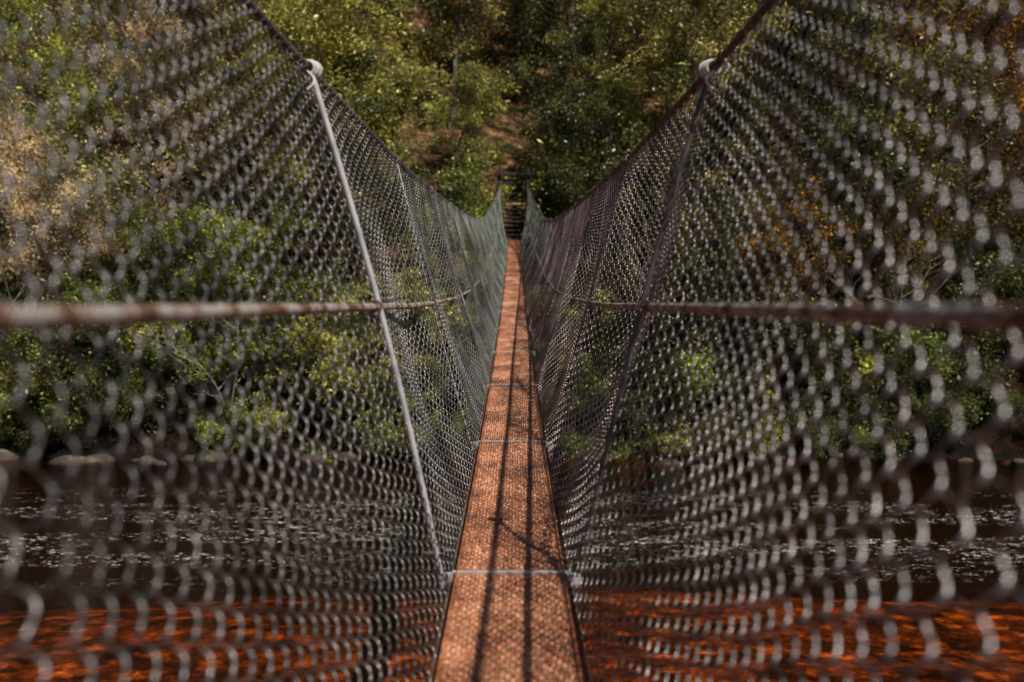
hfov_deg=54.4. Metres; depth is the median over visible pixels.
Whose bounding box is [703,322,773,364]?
shrub
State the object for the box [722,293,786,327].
shrub
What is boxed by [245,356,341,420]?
shrub
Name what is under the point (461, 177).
shrub
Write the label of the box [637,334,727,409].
shrub
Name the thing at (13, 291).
shrub
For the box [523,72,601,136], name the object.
shrub
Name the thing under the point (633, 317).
shrub
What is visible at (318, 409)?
shrub
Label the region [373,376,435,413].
shrub
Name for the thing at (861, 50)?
blackwood tree
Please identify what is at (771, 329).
shrub
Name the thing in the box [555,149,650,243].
shrub
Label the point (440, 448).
shrub
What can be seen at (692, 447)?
shrub
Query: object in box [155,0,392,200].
myrtle tree
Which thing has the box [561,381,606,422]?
shrub
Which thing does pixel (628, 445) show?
shrub
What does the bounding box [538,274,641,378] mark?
tree
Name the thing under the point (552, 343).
shrub
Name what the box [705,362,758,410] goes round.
shrub
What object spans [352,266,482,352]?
shrub
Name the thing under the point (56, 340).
shrub
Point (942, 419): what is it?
shrub
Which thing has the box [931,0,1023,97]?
beech tree
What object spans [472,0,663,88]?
blackwood tree
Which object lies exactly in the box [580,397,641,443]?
shrub
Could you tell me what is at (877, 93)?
blackwood tree
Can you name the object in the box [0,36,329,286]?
tea tree
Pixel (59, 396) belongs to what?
shrub
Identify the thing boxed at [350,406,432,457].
shrub
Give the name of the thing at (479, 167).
shrub
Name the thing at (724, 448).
shrub
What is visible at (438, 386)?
shrub
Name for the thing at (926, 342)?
shrub
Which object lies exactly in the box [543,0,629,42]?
blackwood tree
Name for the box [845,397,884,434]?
shrub
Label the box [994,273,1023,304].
shrub
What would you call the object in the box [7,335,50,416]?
shrub
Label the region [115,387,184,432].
shrub
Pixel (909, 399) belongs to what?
shrub
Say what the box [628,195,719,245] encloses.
shrub
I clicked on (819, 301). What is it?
shrub
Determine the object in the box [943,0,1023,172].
blackwood tree
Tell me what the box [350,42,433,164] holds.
gum tree
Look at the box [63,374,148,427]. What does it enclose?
shrub
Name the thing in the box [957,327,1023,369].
shrub
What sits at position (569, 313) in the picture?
shrub
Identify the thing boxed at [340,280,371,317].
shrub
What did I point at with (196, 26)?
blackwood tree
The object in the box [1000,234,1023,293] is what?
beech tree
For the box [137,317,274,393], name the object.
shrub
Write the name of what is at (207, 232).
myrtle tree
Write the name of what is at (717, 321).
shrub
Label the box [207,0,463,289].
gum tree
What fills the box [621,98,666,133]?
shrub
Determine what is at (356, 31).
dead tree
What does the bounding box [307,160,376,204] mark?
shrub
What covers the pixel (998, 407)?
shrub
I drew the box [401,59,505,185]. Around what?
gum tree
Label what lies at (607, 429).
shrub
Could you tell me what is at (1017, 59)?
beech tree
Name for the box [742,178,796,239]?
shrub
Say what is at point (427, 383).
shrub
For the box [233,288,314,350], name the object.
shrub
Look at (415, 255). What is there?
shrub
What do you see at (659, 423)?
shrub
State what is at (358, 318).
shrub
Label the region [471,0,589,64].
blackwood tree
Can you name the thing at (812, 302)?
shrub
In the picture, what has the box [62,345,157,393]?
shrub
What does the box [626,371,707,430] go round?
shrub
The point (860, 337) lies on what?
shrub
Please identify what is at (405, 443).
shrub
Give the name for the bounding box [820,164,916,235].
shrub
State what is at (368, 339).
bush
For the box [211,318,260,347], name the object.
shrub
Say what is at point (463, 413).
shrub
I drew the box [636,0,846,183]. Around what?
blackwood tree
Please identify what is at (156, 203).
shrub
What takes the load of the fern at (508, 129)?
on the ground
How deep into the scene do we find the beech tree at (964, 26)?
39.02 m
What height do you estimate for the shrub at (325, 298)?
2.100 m
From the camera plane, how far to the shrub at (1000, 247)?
33.87 m
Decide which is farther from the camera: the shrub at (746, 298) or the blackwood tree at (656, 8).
the blackwood tree at (656, 8)
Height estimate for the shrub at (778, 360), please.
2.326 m
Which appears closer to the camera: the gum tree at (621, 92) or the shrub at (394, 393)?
the shrub at (394, 393)
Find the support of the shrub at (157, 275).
on the ground
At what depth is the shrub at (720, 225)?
34.26 m
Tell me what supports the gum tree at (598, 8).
on the ground
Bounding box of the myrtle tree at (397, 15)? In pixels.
[317,0,426,101]
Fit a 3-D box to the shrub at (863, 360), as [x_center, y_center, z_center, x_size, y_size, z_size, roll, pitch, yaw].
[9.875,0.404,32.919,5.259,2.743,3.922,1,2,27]
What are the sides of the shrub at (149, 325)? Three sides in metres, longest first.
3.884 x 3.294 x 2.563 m
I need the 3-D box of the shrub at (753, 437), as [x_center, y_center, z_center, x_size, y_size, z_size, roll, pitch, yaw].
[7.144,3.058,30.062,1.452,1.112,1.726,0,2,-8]
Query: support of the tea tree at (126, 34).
on the ground
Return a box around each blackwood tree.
[135,0,309,149]
[171,54,391,283]
[190,0,350,191]
[232,0,362,53]
[244,0,408,122]
[411,0,544,74]
[415,0,499,54]
[436,0,588,100]
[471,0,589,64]
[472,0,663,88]
[501,12,629,183]
[516,90,662,314]
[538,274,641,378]
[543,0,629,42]
[565,113,794,327]
[593,0,852,230]
[617,0,682,50]
[623,0,854,200]
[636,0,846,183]
[674,0,761,52]
[685,0,882,106]
[697,7,903,264]
[719,0,870,99]
[777,109,962,292]
[779,0,1011,147]
[844,0,943,84]
[850,30,1023,246]
[864,0,944,46]
[887,125,1023,289]
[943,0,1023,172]
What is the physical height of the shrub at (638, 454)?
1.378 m
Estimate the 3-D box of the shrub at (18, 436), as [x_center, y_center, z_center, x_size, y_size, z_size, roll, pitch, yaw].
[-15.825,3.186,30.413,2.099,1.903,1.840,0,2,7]
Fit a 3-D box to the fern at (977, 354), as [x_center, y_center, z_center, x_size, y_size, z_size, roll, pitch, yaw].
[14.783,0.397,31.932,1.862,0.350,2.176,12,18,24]
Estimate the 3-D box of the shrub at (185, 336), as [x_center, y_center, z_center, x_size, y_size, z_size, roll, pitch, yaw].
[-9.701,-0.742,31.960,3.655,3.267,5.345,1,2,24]
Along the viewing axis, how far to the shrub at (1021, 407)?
30.11 m
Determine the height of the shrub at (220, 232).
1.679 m
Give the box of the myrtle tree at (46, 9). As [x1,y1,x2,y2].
[0,0,116,107]
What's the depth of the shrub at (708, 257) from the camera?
34.33 m
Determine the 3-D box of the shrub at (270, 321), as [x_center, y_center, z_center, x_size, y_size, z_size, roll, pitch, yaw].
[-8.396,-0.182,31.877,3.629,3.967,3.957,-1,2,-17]
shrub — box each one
[0,202,16,241]
[0,282,54,364]
[0,284,65,329]
[0,337,111,426]
[0,344,48,427]
[0,345,60,384]
[0,354,51,425]
[0,416,60,462]
[0,420,25,441]
[0,421,26,451]
[1,432,15,449]
[5,279,85,361]
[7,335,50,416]
[8,278,75,335]
[8,297,64,377]
[10,405,50,431]
[11,396,80,455]
[13,329,67,369]
[22,361,71,417]
[28,382,76,421]
[29,324,137,404]
[32,369,83,413]
[35,258,178,333]
[39,393,110,442]
[44,373,84,412]
[50,324,158,396]
[51,323,174,357]
[53,325,143,409]
[57,297,143,358]
[58,338,109,379]
[60,328,97,358]
[61,411,102,447]
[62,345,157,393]
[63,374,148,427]
[69,143,159,207]
[71,229,153,276]
[72,292,217,374]
[77,376,144,425]
[82,48,142,82]
[84,331,142,385]
[86,375,196,435]
[91,324,210,379]
[95,367,176,419]
[97,171,163,240]
[97,194,211,273]
[102,361,164,397]
[108,290,216,367]
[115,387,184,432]
[135,266,243,304]
[136,323,209,379]
[136,326,252,386]
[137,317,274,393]
[143,253,248,301]
[154,269,263,370]
[165,365,215,405]
[170,287,240,340]
[173,277,240,327]
[176,211,237,246]
[184,400,252,456]
[206,274,304,395]
[211,145,285,198]
[211,314,326,377]
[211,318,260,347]
[213,396,276,438]
[228,411,272,443]
[230,243,359,330]
[233,253,353,303]
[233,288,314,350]
[233,411,287,456]
[240,315,303,366]
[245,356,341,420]
[252,388,322,440]
[253,292,374,386]
[254,324,392,419]
[256,311,366,375]
[272,178,395,232]
[282,326,384,364]
[286,100,332,117]
[289,273,363,324]
[291,287,432,378]
[293,324,362,396]
[296,277,360,331]
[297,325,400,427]
[297,439,341,472]
[300,377,366,427]
[305,356,373,404]
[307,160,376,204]
[310,274,427,366]
[310,360,404,407]
[311,298,405,358]
[313,309,441,404]
[317,418,365,455]
[334,181,451,256]
[335,144,437,213]
[336,270,497,354]
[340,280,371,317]
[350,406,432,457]
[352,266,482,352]
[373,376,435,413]
[375,413,454,456]
[380,375,438,406]
[384,134,491,199]
[385,418,470,466]
[386,378,425,411]
[392,222,502,291]
[404,294,500,352]
[406,177,513,245]
[409,371,454,404]
[409,411,453,458]
[412,201,492,254]
[415,335,486,373]
[418,81,506,128]
[424,359,470,401]
[427,407,468,438]
[433,165,515,217]
[434,397,478,427]
[440,361,484,398]
[447,108,513,168]
[449,51,534,102]
[457,307,494,338]
[506,52,591,108]
[508,83,640,164]
[518,111,675,214]
[521,161,616,231]
[521,199,616,262]
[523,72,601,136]
[529,324,581,367]
[531,251,621,322]
[532,279,597,330]
[535,342,584,379]
[537,177,566,211]
[538,370,599,418]
[543,398,586,432]
[547,282,598,329]
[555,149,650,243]
[556,403,614,457]
[556,423,618,449]
[558,442,646,486]
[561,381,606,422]
[562,452,596,488]
[563,432,600,465]
[565,143,672,215]
[565,441,614,468]
[570,339,634,396]
[579,409,627,441]
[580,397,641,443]
[581,345,674,416]
[582,376,671,446]
[583,379,646,411]
[584,189,681,248]
[585,296,709,376]
[591,287,680,348]
[593,456,632,481]
[594,312,714,397]
[605,423,646,456]
[606,441,649,482]
[607,328,659,381]
[612,412,683,466]
[613,198,655,241]
[618,403,686,452]
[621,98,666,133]
[623,429,651,469]
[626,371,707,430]
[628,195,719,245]
[629,171,717,237]
[635,425,671,469]
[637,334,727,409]
[637,427,695,484]
[640,418,696,462]
[643,311,720,369]
[655,187,715,225]
[669,432,705,462]
[671,231,732,279]
[672,275,795,378]
[674,424,737,464]
[676,296,771,364]
[696,343,765,387]
[696,401,755,455]
[698,417,749,460]
[701,320,762,369]
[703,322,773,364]
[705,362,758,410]
[706,191,801,274]
[712,395,783,457]
[716,361,780,423]
[721,283,795,332]
[721,412,787,455]
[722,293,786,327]
[725,384,788,414]
[731,318,822,359]
[736,427,777,459]
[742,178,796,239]
[743,323,809,388]
[746,287,852,351]
[749,387,807,445]
[760,300,857,393]
[763,293,864,382]
[765,285,813,302]
[771,410,815,446]
[775,321,894,386]
[779,188,872,245]
[779,385,827,428]
[782,303,886,372]
[788,413,858,452]
[791,155,843,200]
[794,353,917,428]
[795,294,849,344]
[797,426,836,460]
[799,206,934,276]
[814,275,924,332]
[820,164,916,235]
[822,320,881,361]
[822,324,878,372]
[824,330,877,375]
[840,322,917,360]
[840,412,888,433]
[840,424,923,461]
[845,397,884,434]
[853,416,909,454]
[863,250,1011,353]
[863,275,969,380]
[863,333,905,376]
[866,386,922,437]
[881,365,954,417]
[882,134,950,185]
[884,347,985,400]
[897,253,978,303]
[908,351,970,394]
[910,386,991,430]
[911,387,981,451]
[915,244,1023,303]
[917,198,1023,257]
[921,222,1020,294]
[925,252,1023,363]
[930,167,1014,233]
[934,347,1000,395]
[942,363,990,402]
[942,374,1022,409]
[949,354,1015,416]
[956,255,1023,297]
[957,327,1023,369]
[963,222,1023,270]
[972,268,1022,332]
[977,240,1023,297]
[978,390,1023,426]
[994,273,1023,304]
[1011,397,1023,436]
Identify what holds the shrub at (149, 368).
on the ground
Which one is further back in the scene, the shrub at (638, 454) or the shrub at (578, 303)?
the shrub at (578, 303)
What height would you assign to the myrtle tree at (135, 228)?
6.000 m
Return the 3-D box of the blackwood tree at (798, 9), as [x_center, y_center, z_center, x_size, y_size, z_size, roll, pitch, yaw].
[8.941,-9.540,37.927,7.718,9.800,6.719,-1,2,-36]
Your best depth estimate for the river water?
19.43 m
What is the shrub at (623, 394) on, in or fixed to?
on the ground
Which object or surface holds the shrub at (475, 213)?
on the ground
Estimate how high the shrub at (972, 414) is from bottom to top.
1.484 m
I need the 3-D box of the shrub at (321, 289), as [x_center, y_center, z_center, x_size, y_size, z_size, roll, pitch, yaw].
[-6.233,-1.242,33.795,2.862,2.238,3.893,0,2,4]
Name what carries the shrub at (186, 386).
on the ground
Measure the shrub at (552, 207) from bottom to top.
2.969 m
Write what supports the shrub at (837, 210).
on the ground
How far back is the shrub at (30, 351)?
31.04 m
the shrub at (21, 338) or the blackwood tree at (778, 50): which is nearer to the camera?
the shrub at (21, 338)
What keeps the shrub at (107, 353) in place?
on the ground
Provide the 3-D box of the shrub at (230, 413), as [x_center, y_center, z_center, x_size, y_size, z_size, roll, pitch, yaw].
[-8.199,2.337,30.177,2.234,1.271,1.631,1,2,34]
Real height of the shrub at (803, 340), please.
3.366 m
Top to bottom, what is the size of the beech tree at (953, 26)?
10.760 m
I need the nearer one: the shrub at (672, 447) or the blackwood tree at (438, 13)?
the shrub at (672, 447)
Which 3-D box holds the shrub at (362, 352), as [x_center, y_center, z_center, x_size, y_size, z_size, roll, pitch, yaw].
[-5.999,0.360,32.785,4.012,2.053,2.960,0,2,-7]
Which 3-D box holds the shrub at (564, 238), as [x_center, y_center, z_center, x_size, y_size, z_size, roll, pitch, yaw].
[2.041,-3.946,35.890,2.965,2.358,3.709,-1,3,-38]
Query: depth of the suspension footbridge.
2.60 m
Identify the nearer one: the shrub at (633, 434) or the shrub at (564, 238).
the shrub at (633, 434)
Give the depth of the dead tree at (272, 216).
35.03 m
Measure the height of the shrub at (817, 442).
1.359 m
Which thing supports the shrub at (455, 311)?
on the ground
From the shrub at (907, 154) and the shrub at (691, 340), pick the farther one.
the shrub at (907, 154)
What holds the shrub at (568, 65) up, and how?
on the ground
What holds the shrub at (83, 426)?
on the ground
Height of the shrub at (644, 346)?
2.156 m
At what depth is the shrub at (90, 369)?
30.12 m
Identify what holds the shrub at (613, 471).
on the ground
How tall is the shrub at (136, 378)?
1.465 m
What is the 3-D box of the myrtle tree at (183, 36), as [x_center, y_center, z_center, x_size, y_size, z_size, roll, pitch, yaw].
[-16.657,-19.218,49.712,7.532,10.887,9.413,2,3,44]
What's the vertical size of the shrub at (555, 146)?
4.481 m
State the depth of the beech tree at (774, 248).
31.78 m
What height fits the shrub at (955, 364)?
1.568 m
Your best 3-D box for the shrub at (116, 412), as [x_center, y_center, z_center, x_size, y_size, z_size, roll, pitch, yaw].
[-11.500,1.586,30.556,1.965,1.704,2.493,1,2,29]
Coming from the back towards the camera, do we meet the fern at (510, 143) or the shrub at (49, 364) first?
the fern at (510, 143)
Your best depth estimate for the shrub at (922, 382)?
31.00 m
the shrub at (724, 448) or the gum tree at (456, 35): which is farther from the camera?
the gum tree at (456, 35)
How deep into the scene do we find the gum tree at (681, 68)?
34.83 m
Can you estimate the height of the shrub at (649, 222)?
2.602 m
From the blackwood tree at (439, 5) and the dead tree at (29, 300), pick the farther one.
the blackwood tree at (439, 5)
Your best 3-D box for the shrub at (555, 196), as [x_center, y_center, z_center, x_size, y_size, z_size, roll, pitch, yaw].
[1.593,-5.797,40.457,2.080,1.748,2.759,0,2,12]
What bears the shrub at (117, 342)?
on the ground
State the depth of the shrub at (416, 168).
37.74 m
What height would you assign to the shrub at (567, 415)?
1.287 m
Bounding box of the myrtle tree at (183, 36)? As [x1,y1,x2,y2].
[109,0,225,49]
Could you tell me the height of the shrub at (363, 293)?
2.873 m
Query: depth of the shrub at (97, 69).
45.99 m
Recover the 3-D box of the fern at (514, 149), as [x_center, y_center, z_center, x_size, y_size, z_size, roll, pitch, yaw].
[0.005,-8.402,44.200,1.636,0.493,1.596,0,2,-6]
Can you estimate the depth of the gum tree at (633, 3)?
40.57 m
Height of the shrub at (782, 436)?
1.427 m
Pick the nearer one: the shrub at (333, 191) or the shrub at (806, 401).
the shrub at (806, 401)
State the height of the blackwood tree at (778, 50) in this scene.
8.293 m
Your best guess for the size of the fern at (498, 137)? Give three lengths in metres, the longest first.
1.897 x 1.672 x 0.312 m
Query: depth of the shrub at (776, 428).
29.65 m
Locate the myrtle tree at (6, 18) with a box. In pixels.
[0,0,152,157]
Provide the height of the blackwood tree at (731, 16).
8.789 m
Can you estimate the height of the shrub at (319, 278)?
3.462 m
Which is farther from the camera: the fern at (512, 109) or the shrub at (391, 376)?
the fern at (512, 109)
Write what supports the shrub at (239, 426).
on the ground
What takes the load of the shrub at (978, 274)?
on the ground
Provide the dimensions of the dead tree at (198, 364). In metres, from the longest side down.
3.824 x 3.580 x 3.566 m
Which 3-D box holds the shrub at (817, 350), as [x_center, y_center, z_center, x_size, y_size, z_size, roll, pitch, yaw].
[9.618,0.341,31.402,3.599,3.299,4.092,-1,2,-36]
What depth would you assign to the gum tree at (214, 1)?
43.85 m
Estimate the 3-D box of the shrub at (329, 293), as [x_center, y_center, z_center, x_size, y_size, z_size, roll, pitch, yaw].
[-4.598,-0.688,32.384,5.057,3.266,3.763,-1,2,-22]
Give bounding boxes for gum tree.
[192,0,265,72]
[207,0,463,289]
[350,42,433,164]
[351,0,527,130]
[360,63,449,231]
[366,0,419,34]
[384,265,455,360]
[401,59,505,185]
[541,0,658,102]
[544,68,681,199]
[592,0,809,255]
[600,0,719,136]
[664,0,732,40]
[790,0,986,225]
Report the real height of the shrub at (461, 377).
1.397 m
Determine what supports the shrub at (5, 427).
on the ground
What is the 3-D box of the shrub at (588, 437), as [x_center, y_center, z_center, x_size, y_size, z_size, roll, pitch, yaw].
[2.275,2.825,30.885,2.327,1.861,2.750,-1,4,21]
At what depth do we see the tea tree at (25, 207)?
31.85 m
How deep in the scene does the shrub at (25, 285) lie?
33.07 m
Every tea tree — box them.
[0,0,78,81]
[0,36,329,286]
[0,45,228,246]
[0,53,53,141]
[0,85,245,291]
[0,138,131,328]
[0,267,74,368]
[18,0,241,163]
[44,0,108,55]
[55,0,217,59]
[79,28,258,209]
[109,0,177,28]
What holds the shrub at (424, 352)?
on the ground
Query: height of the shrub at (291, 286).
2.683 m
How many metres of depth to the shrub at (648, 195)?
36.04 m
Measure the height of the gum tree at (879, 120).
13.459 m
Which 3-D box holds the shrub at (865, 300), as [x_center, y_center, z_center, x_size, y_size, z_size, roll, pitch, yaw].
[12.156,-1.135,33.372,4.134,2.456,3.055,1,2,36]
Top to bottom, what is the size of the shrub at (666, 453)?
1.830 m
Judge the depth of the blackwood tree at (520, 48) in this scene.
50.09 m
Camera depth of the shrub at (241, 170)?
37.56 m
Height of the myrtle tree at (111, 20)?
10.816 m
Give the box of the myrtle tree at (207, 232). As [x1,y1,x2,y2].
[156,198,334,374]
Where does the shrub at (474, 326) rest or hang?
on the ground
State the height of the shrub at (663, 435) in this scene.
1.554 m
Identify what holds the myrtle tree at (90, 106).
on the ground
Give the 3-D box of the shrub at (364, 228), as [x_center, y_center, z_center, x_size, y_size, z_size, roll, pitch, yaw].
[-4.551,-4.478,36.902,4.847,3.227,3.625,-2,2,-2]
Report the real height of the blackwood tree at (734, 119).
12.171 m
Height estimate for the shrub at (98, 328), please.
2.759 m
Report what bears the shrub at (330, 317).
on the ground
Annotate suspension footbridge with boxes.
[0,0,1023,681]
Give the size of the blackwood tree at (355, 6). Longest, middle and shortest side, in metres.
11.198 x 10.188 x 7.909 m
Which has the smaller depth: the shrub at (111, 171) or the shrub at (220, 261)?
the shrub at (220, 261)
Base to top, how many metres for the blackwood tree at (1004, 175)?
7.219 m
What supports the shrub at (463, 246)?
on the ground
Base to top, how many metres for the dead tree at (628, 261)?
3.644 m
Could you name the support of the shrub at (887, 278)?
on the ground
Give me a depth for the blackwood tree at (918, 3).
49.38 m
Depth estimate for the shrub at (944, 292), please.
32.20 m
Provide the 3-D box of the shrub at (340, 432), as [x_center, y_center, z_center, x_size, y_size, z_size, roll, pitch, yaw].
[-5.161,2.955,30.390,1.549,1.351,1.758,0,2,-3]
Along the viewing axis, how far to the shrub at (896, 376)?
30.71 m
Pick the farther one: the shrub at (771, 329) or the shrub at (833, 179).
the shrub at (833, 179)
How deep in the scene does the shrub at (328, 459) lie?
29.62 m
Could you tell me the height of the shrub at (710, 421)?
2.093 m
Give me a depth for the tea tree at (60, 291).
32.78 m
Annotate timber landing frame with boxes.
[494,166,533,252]
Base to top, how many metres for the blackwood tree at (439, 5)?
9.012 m
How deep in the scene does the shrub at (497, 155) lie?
42.40 m
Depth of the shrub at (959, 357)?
30.89 m
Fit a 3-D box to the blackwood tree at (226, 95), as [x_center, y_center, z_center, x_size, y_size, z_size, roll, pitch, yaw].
[-7.734,-5.127,34.129,6.659,7.756,8.076,2,5,43]
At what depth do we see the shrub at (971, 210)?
34.67 m
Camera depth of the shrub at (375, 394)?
31.40 m
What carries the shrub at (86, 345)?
on the ground
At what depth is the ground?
26.55 m
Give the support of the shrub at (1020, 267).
on the ground
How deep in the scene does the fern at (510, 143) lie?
44.65 m
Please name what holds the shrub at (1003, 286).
on the ground
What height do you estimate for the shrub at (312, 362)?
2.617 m
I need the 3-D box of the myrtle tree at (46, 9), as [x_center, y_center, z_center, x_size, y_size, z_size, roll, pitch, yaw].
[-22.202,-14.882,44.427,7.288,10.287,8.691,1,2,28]
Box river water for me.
[0,452,1023,681]
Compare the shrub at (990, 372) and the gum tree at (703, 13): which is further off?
the gum tree at (703, 13)
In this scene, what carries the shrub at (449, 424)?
on the ground
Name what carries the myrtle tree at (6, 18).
on the ground
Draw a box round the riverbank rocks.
[0,446,1023,475]
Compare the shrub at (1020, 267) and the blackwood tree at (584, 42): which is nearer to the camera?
the shrub at (1020, 267)
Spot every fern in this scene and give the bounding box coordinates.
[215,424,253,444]
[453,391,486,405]
[490,125,519,132]
[490,135,515,139]
[501,141,520,145]
[503,119,518,125]
[504,107,523,111]
[504,145,524,152]
[954,349,999,366]
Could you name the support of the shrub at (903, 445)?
on the ground
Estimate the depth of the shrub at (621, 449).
29.82 m
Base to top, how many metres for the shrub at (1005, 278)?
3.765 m
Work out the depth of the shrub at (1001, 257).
33.04 m
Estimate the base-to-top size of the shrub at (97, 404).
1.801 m
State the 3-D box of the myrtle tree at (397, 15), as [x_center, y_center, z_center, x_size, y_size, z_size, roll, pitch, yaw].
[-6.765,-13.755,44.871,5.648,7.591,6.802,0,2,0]
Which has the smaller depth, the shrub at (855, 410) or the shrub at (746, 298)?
the shrub at (855, 410)
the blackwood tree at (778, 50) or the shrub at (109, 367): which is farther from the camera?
the blackwood tree at (778, 50)
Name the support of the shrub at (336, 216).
on the ground
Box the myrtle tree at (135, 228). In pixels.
[84,192,236,371]
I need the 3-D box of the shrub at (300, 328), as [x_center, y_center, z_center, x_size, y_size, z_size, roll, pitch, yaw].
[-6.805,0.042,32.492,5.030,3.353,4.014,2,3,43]
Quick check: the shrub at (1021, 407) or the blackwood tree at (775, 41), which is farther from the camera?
the blackwood tree at (775, 41)
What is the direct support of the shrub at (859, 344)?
on the ground
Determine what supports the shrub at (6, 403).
on the ground
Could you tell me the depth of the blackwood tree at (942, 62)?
32.00 m
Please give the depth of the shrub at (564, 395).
31.64 m
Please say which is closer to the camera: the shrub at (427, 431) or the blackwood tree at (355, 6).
the shrub at (427, 431)
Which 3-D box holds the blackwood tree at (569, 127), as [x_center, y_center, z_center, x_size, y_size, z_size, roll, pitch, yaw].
[2.656,-4.479,34.970,4.956,7.964,5.697,-1,2,-17]
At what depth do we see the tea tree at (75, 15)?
49.80 m
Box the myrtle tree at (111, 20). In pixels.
[14,0,216,106]
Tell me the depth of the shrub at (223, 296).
31.88 m
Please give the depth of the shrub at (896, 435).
29.86 m
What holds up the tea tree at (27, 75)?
on the ground
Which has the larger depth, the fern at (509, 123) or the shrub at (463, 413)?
the fern at (509, 123)
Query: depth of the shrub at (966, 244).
32.89 m
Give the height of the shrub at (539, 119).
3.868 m
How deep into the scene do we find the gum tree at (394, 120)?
36.38 m
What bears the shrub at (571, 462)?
on the ground
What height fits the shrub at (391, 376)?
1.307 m
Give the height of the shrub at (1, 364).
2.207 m
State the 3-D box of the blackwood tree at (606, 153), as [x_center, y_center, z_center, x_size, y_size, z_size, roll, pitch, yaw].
[5.795,-3.642,32.015,6.652,7.831,7.022,-1,2,-20]
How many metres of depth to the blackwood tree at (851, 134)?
32.40 m
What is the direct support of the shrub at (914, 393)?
on the ground
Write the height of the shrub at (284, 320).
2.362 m
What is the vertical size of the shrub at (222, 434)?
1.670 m
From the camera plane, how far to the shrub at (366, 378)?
30.66 m
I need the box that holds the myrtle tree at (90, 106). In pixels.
[0,53,142,301]
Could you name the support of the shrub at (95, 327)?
on the ground
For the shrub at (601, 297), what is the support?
on the ground
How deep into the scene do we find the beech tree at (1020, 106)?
35.15 m
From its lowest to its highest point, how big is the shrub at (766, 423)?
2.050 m
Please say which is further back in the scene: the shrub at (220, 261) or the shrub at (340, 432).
the shrub at (220, 261)
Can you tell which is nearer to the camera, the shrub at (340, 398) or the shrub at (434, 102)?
the shrub at (340, 398)
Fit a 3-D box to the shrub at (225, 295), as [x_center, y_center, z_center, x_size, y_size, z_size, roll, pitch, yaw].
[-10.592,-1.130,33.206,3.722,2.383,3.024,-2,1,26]
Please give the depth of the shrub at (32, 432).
30.10 m
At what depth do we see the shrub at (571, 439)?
30.84 m
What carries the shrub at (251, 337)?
on the ground
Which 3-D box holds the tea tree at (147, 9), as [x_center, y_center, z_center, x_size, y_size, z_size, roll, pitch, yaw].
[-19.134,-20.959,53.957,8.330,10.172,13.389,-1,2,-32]
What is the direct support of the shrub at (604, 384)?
on the ground
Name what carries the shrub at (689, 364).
on the ground
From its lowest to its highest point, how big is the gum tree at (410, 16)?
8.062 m
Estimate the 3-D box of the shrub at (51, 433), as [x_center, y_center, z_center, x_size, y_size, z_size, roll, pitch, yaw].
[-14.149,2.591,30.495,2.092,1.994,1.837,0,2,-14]
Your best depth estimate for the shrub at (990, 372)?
30.20 m
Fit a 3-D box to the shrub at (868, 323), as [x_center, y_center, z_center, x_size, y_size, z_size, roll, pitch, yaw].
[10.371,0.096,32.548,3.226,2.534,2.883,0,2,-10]
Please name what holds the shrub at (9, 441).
on the ground
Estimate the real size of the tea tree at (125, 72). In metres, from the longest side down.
7.976 x 7.068 x 5.866 m
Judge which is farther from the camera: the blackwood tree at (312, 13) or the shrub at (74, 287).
the blackwood tree at (312, 13)
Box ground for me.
[0,0,1023,681]
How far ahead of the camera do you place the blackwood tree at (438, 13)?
49.01 m
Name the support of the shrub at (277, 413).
on the ground
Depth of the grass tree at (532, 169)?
41.68 m
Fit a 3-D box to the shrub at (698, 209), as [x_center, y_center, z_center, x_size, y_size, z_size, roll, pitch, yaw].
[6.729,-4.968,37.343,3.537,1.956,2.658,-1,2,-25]
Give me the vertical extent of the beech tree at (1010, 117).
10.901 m
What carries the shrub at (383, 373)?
on the ground
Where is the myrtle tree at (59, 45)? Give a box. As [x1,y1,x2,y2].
[0,29,104,226]
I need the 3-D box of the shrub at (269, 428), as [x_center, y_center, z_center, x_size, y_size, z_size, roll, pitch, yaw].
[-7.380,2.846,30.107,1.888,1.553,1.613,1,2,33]
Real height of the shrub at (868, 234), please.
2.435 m
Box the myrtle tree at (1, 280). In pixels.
[0,160,52,294]
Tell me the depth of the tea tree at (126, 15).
48.87 m
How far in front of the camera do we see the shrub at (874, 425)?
30.38 m
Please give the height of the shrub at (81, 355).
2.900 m
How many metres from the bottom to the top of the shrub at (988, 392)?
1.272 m
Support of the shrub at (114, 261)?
on the ground
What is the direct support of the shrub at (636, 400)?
on the ground
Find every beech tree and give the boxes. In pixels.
[725,168,874,345]
[827,0,1023,161]
[828,183,987,329]
[875,0,1023,216]
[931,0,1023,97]
[938,48,1023,243]
[981,0,1023,193]
[993,97,1023,134]
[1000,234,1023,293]
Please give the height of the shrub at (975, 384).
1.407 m
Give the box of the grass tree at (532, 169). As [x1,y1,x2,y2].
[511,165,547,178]
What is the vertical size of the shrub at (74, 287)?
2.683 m
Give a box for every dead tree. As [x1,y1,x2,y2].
[0,234,70,374]
[134,296,255,409]
[202,170,361,271]
[302,0,380,101]
[581,216,664,301]
[815,223,955,369]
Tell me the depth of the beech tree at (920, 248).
32.23 m
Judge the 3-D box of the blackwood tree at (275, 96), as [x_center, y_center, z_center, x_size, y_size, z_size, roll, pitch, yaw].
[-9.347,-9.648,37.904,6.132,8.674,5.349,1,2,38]
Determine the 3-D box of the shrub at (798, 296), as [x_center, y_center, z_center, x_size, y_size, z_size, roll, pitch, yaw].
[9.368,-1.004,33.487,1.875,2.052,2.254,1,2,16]
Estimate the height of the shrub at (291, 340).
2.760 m
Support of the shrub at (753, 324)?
on the ground

